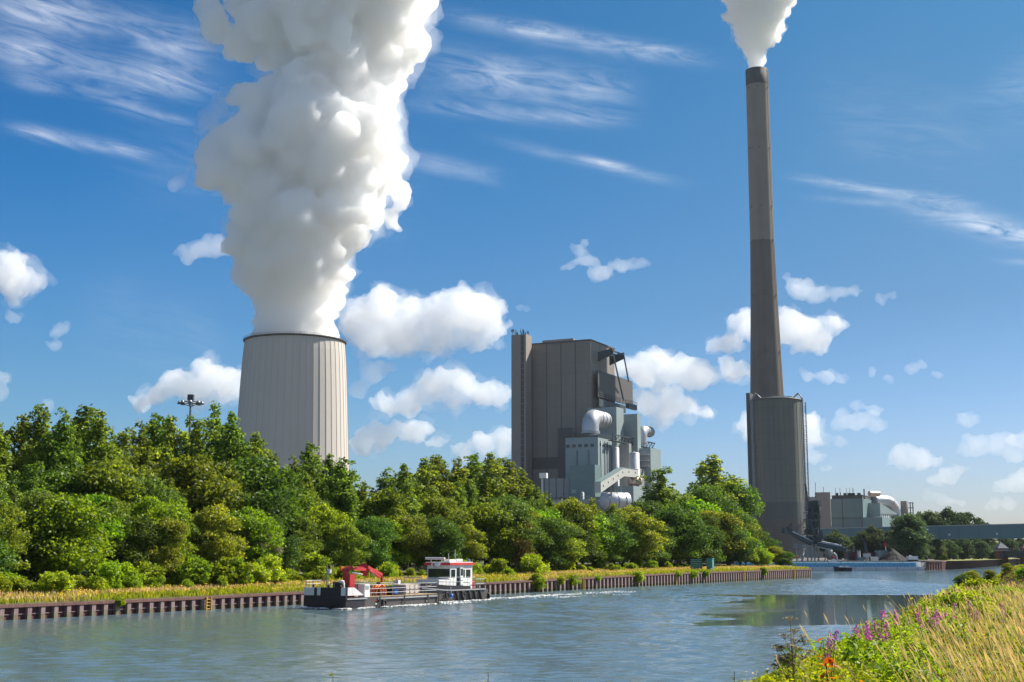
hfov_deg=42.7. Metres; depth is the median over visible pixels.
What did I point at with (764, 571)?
wall shrub
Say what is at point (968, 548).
broadleaf tree
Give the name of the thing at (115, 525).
bushy tree
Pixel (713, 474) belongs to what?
bushy tree
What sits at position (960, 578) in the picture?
bank shrub
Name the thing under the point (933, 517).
broadleaf tree
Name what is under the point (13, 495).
broadleaf tree
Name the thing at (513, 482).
poplar tree
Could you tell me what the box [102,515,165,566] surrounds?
bushy tree
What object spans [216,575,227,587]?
leafy shrub
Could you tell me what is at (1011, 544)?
broadleaf tree
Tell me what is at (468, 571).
side window
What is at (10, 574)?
leafy shrub
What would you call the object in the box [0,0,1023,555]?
sky
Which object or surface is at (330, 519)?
bushy tree
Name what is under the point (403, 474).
poplar tree
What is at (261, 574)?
leafy shrub
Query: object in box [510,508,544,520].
bushy tree
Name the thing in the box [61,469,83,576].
broadleaf tree
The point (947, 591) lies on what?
bank shrub
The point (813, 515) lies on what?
coal unloader
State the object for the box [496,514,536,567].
bushy tree
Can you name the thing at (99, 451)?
poplar tree
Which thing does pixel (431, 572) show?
front window
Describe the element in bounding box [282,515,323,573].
bushy tree
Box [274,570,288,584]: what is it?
leafy shrub
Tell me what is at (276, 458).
poplar tree
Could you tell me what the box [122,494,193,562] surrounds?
bushy tree
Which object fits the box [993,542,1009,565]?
brick pavilion
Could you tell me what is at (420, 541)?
bushy tree
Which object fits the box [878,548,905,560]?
coal heap
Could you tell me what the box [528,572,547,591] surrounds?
wall shrub
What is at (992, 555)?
broadleaf tree
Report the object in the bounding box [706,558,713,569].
teal cabinet
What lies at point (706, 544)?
bushy tree
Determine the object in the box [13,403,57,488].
poplar tree
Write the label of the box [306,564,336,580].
leafy shrub
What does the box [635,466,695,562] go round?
bushy tree
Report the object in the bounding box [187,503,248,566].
bushy tree
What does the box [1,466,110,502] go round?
broadleaf tree
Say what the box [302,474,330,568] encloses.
broadleaf tree
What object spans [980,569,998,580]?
bank shrub
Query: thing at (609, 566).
leafy shrub
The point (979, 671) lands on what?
dry grass
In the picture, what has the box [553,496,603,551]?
bushy tree
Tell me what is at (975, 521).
broadleaf tree
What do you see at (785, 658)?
hogweed
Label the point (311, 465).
poplar tree
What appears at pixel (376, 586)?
orange grapple
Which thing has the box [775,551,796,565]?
bushy tree
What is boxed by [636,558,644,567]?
leafy shrub
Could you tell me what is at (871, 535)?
broadleaf tree
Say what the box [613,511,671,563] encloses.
bushy tree
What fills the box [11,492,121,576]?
bushy tree
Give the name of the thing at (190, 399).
floodlight mast
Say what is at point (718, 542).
bushy tree
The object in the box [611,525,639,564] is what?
bushy tree
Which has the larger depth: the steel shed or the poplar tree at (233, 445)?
the steel shed
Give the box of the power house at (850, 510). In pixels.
[804,483,913,557]
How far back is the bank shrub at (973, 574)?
176.72 m
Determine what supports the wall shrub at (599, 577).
attached to the sheet pile wall at (48, 610)
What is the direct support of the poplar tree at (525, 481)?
on the bank ground at (417, 569)
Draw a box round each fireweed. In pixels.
[823,630,838,659]
[827,633,835,653]
[851,625,859,644]
[863,621,870,640]
[864,625,873,640]
[872,610,884,639]
[876,625,889,641]
[882,610,898,625]
[916,612,931,641]
[917,604,927,616]
[933,609,943,638]
[937,612,946,633]
[950,603,956,623]
[968,601,979,629]
[1000,603,1007,630]
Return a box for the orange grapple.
[370,582,386,595]
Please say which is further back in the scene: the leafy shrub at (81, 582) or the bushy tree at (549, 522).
the bushy tree at (549, 522)
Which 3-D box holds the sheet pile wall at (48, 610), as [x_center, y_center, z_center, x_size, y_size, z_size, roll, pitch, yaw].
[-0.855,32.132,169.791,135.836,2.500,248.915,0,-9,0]
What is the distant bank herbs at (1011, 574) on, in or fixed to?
on the near bank ground
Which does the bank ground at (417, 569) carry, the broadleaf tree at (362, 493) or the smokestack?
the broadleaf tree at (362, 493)
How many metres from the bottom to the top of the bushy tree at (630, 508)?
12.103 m
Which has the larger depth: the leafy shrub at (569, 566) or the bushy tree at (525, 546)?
the leafy shrub at (569, 566)
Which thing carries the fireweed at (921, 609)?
on the near bank ground
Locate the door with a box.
[460,568,462,585]
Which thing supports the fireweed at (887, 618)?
on the near bank ground
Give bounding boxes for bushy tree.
[0,499,32,571]
[0,518,20,576]
[5,511,42,576]
[7,490,77,583]
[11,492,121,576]
[76,492,138,578]
[95,494,143,567]
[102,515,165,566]
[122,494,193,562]
[144,516,192,577]
[167,521,204,573]
[184,518,235,564]
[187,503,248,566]
[219,504,285,565]
[235,530,283,562]
[253,515,304,570]
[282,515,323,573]
[304,502,353,566]
[320,522,371,566]
[347,514,398,575]
[374,518,418,567]
[388,513,435,567]
[412,514,466,567]
[449,523,488,563]
[458,502,522,563]
[474,498,546,568]
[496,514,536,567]
[509,518,564,565]
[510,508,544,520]
[518,516,583,565]
[531,506,561,518]
[542,519,588,570]
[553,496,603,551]
[560,512,607,568]
[571,513,618,564]
[584,513,637,562]
[587,497,605,514]
[591,512,640,563]
[604,503,628,564]
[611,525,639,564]
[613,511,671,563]
[621,512,657,566]
[622,505,648,514]
[630,498,663,517]
[631,523,678,562]
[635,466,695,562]
[650,503,714,565]
[661,520,683,566]
[664,498,672,563]
[665,508,726,561]
[673,483,740,511]
[673,533,718,565]
[674,523,726,562]
[681,497,721,512]
[688,453,749,562]
[697,509,745,565]
[709,515,736,555]
[715,524,762,565]
[717,525,752,565]
[721,478,765,562]
[721,504,758,563]
[736,512,761,563]
[737,536,760,564]
[746,528,771,564]
[747,536,771,562]
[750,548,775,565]
[761,537,782,564]
[765,546,786,564]
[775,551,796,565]
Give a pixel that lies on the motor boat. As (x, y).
(844, 568)
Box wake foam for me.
[295,591,635,609]
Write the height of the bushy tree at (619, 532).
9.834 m
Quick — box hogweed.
[768,616,814,681]
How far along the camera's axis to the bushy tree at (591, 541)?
217.80 m
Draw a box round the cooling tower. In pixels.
[237,331,348,473]
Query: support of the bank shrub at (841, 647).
on the near bank ground
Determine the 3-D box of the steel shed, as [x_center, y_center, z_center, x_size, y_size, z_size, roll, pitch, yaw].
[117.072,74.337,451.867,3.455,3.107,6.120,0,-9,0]
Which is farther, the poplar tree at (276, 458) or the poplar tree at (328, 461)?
the poplar tree at (328, 461)
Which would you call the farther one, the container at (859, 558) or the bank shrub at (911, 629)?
the container at (859, 558)
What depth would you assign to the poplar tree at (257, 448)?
173.53 m
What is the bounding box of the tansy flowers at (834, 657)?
[733,608,1022,681]
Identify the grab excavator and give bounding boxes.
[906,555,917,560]
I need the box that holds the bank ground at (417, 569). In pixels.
[0,560,804,604]
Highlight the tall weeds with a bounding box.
[778,597,1023,681]
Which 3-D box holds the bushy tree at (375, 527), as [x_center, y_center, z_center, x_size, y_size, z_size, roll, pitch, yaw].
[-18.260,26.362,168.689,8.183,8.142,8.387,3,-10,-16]
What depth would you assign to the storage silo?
709.71 m
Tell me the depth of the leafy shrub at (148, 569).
128.21 m
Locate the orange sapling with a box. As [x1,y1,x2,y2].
[815,638,841,681]
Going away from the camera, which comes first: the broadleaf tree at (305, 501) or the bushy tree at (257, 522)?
the bushy tree at (257, 522)
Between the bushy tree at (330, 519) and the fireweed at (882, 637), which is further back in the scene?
the bushy tree at (330, 519)
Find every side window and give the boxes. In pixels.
[451,569,454,576]
[466,569,470,576]
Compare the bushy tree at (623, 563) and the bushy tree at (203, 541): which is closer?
the bushy tree at (203, 541)
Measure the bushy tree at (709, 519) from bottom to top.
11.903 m
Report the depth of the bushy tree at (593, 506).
244.23 m
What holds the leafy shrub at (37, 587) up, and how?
on the bank ground at (417, 569)
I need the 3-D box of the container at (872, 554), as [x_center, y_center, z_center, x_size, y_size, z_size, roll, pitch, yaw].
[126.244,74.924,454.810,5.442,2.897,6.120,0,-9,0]
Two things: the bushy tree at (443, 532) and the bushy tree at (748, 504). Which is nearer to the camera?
the bushy tree at (443, 532)
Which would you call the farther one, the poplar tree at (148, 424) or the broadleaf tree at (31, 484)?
the poplar tree at (148, 424)
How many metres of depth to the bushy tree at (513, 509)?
200.32 m
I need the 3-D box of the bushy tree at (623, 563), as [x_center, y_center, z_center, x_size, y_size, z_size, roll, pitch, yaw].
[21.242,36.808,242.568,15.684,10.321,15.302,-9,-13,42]
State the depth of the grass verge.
565.84 m
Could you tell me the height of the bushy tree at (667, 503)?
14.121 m
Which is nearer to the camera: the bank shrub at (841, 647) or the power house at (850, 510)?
the bank shrub at (841, 647)
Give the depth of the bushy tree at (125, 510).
131.71 m
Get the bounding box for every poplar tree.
[0,422,19,499]
[2,413,33,483]
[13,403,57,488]
[35,406,86,487]
[50,412,95,452]
[61,404,114,574]
[78,409,125,575]
[107,427,154,479]
[128,419,168,481]
[133,413,178,461]
[145,414,190,472]
[145,420,182,441]
[160,414,221,497]
[175,430,207,456]
[199,400,247,462]
[213,411,258,492]
[237,431,272,492]
[262,451,287,499]
[287,455,306,568]
[296,441,328,500]
[315,453,347,568]
[369,467,398,496]
[387,463,427,567]
[409,457,441,566]
[429,454,457,519]
[443,456,472,496]
[450,453,484,562]
[465,452,508,564]
[496,457,525,563]
[515,467,550,500]
[519,487,554,506]
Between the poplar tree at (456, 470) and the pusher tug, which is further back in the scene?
the poplar tree at (456, 470)
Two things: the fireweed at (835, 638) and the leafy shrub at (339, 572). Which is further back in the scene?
the leafy shrub at (339, 572)
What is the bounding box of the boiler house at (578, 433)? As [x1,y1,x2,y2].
[511,329,660,514]
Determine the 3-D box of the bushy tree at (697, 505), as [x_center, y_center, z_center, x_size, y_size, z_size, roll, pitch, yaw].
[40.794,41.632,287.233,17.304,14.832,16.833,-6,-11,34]
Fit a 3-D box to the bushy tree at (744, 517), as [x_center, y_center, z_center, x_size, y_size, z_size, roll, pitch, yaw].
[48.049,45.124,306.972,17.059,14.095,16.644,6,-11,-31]
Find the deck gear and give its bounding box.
[394,579,400,583]
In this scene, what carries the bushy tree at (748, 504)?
on the bank ground at (417, 569)
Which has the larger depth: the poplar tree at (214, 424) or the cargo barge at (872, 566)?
the cargo barge at (872, 566)
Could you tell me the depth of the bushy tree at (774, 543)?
301.19 m
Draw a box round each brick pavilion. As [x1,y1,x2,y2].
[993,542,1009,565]
[1019,544,1023,564]
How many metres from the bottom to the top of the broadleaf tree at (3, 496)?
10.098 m
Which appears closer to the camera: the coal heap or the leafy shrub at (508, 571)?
the leafy shrub at (508, 571)
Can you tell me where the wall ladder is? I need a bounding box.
[201,590,211,609]
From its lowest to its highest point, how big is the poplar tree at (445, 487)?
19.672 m
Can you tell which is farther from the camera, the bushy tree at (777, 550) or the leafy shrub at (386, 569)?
the bushy tree at (777, 550)
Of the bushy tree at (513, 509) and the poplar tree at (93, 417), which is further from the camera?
the bushy tree at (513, 509)
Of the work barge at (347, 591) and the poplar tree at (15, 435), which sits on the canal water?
the work barge at (347, 591)
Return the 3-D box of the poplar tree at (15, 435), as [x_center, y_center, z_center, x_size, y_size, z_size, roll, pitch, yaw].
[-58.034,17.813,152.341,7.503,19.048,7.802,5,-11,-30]
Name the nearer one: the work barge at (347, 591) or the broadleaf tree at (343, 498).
the work barge at (347, 591)
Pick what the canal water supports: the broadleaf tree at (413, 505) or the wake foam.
the wake foam
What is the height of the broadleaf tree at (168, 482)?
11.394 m
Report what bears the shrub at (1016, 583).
on the near bank ground
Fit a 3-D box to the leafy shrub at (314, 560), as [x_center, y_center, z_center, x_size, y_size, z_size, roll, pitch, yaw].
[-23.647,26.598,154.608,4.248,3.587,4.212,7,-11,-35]
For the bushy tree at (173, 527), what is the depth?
132.06 m
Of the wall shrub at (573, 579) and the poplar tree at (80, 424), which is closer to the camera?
the poplar tree at (80, 424)
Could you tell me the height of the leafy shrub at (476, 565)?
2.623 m
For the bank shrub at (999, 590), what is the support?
on the near bank ground
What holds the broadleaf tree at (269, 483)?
on the bank ground at (417, 569)
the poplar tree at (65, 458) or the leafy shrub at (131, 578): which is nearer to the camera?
the leafy shrub at (131, 578)
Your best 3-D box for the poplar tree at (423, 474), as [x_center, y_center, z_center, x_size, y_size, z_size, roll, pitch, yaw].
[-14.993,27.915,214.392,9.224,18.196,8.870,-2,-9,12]
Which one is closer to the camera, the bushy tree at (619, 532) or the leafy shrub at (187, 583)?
the leafy shrub at (187, 583)
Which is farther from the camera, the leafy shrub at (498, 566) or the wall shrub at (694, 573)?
the wall shrub at (694, 573)
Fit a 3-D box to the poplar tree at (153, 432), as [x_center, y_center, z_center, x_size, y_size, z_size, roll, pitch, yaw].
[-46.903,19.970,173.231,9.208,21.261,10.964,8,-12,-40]
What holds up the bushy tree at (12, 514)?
on the bank ground at (417, 569)
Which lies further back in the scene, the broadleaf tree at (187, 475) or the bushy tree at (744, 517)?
the bushy tree at (744, 517)
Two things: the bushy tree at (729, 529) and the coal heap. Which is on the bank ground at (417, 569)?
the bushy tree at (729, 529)
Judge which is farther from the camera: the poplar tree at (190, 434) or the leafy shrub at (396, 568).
the poplar tree at (190, 434)
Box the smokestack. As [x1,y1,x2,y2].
[745,66,796,561]
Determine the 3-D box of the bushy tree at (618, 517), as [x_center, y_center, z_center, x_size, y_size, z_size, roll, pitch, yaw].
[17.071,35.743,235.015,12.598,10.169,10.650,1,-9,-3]
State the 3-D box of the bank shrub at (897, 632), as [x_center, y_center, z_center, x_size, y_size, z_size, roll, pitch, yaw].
[6.849,5.693,23.794,2.057,1.025,2.242,-2,-10,14]
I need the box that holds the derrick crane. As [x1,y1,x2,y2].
[863,538,870,560]
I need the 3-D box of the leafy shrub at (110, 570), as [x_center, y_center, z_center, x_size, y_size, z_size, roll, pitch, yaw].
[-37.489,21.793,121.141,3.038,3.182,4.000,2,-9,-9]
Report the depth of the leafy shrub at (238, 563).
136.19 m
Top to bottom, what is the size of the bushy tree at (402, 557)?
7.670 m
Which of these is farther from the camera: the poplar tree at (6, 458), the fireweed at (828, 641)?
the poplar tree at (6, 458)
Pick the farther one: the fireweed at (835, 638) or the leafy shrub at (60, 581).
the leafy shrub at (60, 581)
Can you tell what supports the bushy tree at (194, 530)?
on the bank ground at (417, 569)
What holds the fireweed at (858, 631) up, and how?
on the near bank ground
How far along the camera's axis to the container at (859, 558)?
444.84 m
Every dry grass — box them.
[776,582,1023,681]
[947,582,1023,594]
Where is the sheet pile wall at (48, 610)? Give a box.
[0,569,811,620]
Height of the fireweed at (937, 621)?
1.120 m
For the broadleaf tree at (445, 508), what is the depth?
198.74 m
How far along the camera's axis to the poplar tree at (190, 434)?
184.61 m
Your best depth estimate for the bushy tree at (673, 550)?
252.00 m
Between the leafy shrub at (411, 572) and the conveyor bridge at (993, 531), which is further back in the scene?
the conveyor bridge at (993, 531)
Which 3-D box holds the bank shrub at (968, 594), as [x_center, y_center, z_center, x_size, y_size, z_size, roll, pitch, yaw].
[12.029,7.180,34.314,1.751,1.342,2.035,-1,-9,4]
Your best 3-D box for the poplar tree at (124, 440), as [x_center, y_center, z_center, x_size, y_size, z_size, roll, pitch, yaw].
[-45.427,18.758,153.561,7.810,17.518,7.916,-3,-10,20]
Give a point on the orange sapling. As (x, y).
(829, 660)
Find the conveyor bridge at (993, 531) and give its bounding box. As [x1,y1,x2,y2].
[816,523,1023,559]
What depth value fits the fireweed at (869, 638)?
22.93 m
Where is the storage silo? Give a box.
[746,393,810,558]
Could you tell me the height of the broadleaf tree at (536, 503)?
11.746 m
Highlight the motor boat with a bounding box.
[833,565,851,570]
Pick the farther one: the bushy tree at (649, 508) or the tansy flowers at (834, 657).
the bushy tree at (649, 508)
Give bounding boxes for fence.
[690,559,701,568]
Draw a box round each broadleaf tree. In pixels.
[0,481,12,571]
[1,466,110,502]
[6,485,25,571]
[9,460,58,578]
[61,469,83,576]
[68,457,147,515]
[112,472,187,506]
[149,453,244,537]
[162,477,189,576]
[188,452,329,548]
[189,491,218,517]
[215,458,250,513]
[285,471,325,572]
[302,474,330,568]
[318,457,367,539]
[355,481,371,527]
[356,487,410,522]
[396,478,425,570]
[417,494,474,542]
[447,480,469,518]
[454,479,481,514]
[482,492,531,566]
[527,498,552,512]
[545,498,562,564]
[815,529,853,559]
[847,536,870,559]
[855,525,885,557]
[876,530,895,550]
[886,512,936,559]
[915,509,943,539]
[918,540,935,559]
[924,506,970,552]
[927,539,947,559]
[944,539,963,559]
[955,539,976,559]
[958,512,990,542]
[966,539,993,558]
[984,539,999,558]
[985,545,994,558]
[997,538,1018,557]
[1012,538,1023,557]
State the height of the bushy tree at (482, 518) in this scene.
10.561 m
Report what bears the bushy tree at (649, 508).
on the bank ground at (417, 569)
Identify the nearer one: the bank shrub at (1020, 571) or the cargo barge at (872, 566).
the bank shrub at (1020, 571)
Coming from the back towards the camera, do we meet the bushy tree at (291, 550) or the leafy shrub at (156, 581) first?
the bushy tree at (291, 550)
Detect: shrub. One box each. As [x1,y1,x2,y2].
[0,571,8,585]
[0,577,12,593]
[4,571,22,578]
[9,576,35,593]
[28,584,46,594]
[29,570,77,592]
[72,574,87,589]
[89,559,123,589]
[89,576,109,590]
[115,596,126,606]
[119,560,134,586]
[120,568,145,587]
[130,561,167,585]
[143,576,165,587]
[167,555,212,584]
[181,578,195,587]
[207,554,257,585]
[208,566,219,584]
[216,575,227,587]
[230,556,254,585]
[248,562,272,584]
[252,553,285,583]
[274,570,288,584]
[283,568,298,581]
[292,575,302,580]
[293,551,332,579]
[301,573,311,580]
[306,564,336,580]
[331,566,345,578]
[341,565,365,579]
[376,561,399,576]
[380,562,398,577]
[405,568,415,576]
[418,569,425,575]
[462,559,480,573]
[474,565,483,573]
[483,564,490,572]
[486,558,509,573]
[502,568,515,573]
[519,553,550,573]
[520,566,532,573]
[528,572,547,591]
[555,558,577,570]
[556,575,565,585]
[565,575,581,584]
[576,564,586,569]
[590,557,606,569]
[594,575,601,580]
[603,563,618,569]
[622,563,638,568]
[631,570,645,582]
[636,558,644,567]
[643,559,657,567]
[664,562,673,568]
[688,569,697,578]
[701,570,709,576]
[761,567,767,575]
[806,651,859,664]
[808,634,912,672]
[841,626,932,650]
[872,622,933,644]
[898,613,950,637]
[902,590,993,625]
[921,604,973,630]
[933,583,967,597]
[952,573,971,587]
[957,589,1001,618]
[959,577,1002,591]
[964,570,981,580]
[977,588,1011,605]
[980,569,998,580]
[991,585,1023,597]
[995,565,1023,589]
[1000,563,1013,577]
[1015,567,1023,580]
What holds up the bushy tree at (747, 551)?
on the bank ground at (417, 569)
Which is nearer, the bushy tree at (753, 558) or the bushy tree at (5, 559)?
the bushy tree at (5, 559)
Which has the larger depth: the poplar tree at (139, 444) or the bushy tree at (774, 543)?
the bushy tree at (774, 543)
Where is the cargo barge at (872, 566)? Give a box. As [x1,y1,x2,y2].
[734,562,925,570]
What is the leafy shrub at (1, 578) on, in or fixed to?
on the bank ground at (417, 569)
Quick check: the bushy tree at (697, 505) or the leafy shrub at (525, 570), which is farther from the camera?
the bushy tree at (697, 505)
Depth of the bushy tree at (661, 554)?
246.87 m
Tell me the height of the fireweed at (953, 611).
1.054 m
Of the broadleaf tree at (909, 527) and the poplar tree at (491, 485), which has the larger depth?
the broadleaf tree at (909, 527)
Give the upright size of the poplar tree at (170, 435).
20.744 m
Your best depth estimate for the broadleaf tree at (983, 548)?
590.06 m
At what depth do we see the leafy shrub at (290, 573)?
147.62 m
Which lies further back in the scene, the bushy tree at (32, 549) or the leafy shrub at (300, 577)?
the leafy shrub at (300, 577)
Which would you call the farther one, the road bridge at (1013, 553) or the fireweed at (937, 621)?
the road bridge at (1013, 553)
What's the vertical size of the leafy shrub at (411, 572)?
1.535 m
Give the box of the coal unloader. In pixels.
[781,484,848,561]
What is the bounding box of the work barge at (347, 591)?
[303,563,438,608]
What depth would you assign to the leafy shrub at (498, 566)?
185.88 m
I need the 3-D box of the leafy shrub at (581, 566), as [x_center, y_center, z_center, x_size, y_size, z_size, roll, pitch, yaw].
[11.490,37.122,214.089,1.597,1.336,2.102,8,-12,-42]
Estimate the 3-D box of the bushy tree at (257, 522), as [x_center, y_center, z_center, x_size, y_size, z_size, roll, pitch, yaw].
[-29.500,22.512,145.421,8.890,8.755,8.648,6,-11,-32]
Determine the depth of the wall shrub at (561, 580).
182.38 m
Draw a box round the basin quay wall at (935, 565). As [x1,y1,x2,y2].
[703,559,1019,569]
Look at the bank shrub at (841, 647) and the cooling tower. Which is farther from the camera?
the cooling tower
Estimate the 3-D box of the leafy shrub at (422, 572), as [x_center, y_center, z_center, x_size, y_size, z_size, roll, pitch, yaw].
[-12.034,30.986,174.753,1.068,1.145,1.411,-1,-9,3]
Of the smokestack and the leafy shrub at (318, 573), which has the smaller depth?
the leafy shrub at (318, 573)
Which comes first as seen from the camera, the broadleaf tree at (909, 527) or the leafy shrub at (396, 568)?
the leafy shrub at (396, 568)
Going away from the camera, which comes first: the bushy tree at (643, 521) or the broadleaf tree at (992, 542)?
the bushy tree at (643, 521)
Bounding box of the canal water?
[0,561,1017,681]
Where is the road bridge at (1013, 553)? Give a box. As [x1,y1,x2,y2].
[1004,548,1023,556]
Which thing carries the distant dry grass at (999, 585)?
on the near bank ground
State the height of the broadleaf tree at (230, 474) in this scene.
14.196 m
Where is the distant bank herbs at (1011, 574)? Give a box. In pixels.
[771,564,1023,672]
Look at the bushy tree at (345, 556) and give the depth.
161.62 m
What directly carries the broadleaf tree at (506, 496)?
on the bank ground at (417, 569)
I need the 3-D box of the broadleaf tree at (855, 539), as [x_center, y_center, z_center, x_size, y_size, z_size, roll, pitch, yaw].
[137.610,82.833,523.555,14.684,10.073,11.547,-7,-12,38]
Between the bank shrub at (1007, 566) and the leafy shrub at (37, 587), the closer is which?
the leafy shrub at (37, 587)
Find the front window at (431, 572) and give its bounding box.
[428,569,449,576]
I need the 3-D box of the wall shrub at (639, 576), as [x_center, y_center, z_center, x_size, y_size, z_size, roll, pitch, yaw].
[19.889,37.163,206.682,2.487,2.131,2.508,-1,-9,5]
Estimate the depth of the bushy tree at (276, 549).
144.96 m
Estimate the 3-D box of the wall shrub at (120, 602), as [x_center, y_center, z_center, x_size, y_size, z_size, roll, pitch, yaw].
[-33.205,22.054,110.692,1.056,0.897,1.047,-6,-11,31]
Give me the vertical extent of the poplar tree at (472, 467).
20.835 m
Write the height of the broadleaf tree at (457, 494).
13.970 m
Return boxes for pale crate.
[393,584,418,594]
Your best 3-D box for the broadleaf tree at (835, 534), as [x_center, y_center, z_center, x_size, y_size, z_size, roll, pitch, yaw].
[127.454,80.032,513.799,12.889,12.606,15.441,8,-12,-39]
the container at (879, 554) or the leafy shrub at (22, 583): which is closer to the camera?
the leafy shrub at (22, 583)
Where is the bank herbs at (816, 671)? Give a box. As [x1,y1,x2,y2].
[738,609,1023,681]
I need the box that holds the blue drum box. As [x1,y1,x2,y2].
[389,586,401,594]
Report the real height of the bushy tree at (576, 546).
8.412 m
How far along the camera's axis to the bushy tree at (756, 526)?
308.18 m
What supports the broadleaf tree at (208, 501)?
on the bank ground at (417, 569)
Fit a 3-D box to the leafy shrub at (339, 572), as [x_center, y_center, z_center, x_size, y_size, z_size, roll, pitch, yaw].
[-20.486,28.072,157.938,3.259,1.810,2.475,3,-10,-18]
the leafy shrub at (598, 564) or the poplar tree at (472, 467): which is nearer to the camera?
the leafy shrub at (598, 564)
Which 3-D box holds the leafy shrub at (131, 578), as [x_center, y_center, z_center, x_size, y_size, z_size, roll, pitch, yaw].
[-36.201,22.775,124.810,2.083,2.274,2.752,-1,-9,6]
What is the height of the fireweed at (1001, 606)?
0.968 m
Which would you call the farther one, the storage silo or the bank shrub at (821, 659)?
the storage silo
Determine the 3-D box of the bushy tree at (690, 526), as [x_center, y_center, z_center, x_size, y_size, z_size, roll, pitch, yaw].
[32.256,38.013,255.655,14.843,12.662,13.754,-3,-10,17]
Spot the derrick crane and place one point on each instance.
(867, 555)
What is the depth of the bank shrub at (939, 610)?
29.14 m
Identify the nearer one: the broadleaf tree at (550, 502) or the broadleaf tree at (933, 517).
the broadleaf tree at (550, 502)
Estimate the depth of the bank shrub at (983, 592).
39.05 m
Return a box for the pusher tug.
[397,553,489,601]
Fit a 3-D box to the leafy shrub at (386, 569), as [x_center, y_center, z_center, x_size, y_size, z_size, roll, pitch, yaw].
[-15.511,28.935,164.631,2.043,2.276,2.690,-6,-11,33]
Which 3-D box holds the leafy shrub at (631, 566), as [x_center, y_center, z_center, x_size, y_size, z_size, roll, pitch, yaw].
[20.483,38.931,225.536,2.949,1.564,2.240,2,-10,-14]
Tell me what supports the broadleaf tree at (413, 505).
on the bank ground at (417, 569)
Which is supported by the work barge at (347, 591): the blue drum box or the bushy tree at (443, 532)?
the blue drum box
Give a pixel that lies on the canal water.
(711, 632)
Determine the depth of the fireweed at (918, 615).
25.40 m
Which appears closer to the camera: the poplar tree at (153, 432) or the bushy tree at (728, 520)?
the poplar tree at (153, 432)
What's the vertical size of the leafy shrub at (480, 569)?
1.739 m
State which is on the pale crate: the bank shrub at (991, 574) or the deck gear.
the deck gear
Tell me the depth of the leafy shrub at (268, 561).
141.60 m
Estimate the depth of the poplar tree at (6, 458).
144.04 m
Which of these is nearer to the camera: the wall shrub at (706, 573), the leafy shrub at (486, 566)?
the leafy shrub at (486, 566)
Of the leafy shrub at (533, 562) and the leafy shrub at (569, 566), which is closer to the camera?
the leafy shrub at (533, 562)
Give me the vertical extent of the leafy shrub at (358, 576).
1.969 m
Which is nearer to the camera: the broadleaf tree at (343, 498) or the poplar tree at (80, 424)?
the poplar tree at (80, 424)
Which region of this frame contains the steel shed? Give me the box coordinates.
[844,552,856,560]
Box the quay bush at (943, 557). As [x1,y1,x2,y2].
[938,554,948,559]
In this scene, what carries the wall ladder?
attached to the sheet pile wall at (48, 610)
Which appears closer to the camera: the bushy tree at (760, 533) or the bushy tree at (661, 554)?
the bushy tree at (661, 554)
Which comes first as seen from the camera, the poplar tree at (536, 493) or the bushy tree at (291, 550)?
the bushy tree at (291, 550)
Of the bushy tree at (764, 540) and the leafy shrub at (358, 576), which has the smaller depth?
the leafy shrub at (358, 576)
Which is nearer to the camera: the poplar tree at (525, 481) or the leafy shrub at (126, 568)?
the leafy shrub at (126, 568)
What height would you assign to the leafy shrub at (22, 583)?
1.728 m
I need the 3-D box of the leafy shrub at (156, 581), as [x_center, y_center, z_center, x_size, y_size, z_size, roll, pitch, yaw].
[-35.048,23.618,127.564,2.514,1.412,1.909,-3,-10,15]
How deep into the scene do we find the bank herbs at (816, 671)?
18.21 m
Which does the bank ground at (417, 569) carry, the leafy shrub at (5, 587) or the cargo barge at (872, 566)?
the leafy shrub at (5, 587)
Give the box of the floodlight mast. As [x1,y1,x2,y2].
[177,394,203,440]
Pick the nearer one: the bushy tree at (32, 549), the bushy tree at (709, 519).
the bushy tree at (32, 549)
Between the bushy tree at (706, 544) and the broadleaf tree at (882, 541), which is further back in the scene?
the broadleaf tree at (882, 541)
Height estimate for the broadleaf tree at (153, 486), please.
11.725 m
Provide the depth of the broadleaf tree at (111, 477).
138.72 m
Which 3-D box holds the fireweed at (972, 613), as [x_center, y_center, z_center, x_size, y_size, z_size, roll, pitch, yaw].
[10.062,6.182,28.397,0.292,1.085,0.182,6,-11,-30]
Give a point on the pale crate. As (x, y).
(414, 589)
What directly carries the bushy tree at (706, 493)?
on the bank ground at (417, 569)
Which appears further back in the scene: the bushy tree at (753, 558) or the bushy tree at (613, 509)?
the bushy tree at (753, 558)
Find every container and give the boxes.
[855,557,863,560]
[866,552,874,560]
[874,550,887,558]
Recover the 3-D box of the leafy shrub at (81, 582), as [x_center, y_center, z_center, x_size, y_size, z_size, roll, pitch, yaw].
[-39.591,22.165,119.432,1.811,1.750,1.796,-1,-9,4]
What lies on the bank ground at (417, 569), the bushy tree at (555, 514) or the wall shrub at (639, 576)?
the bushy tree at (555, 514)
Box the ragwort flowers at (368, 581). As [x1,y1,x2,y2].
[0,564,792,596]

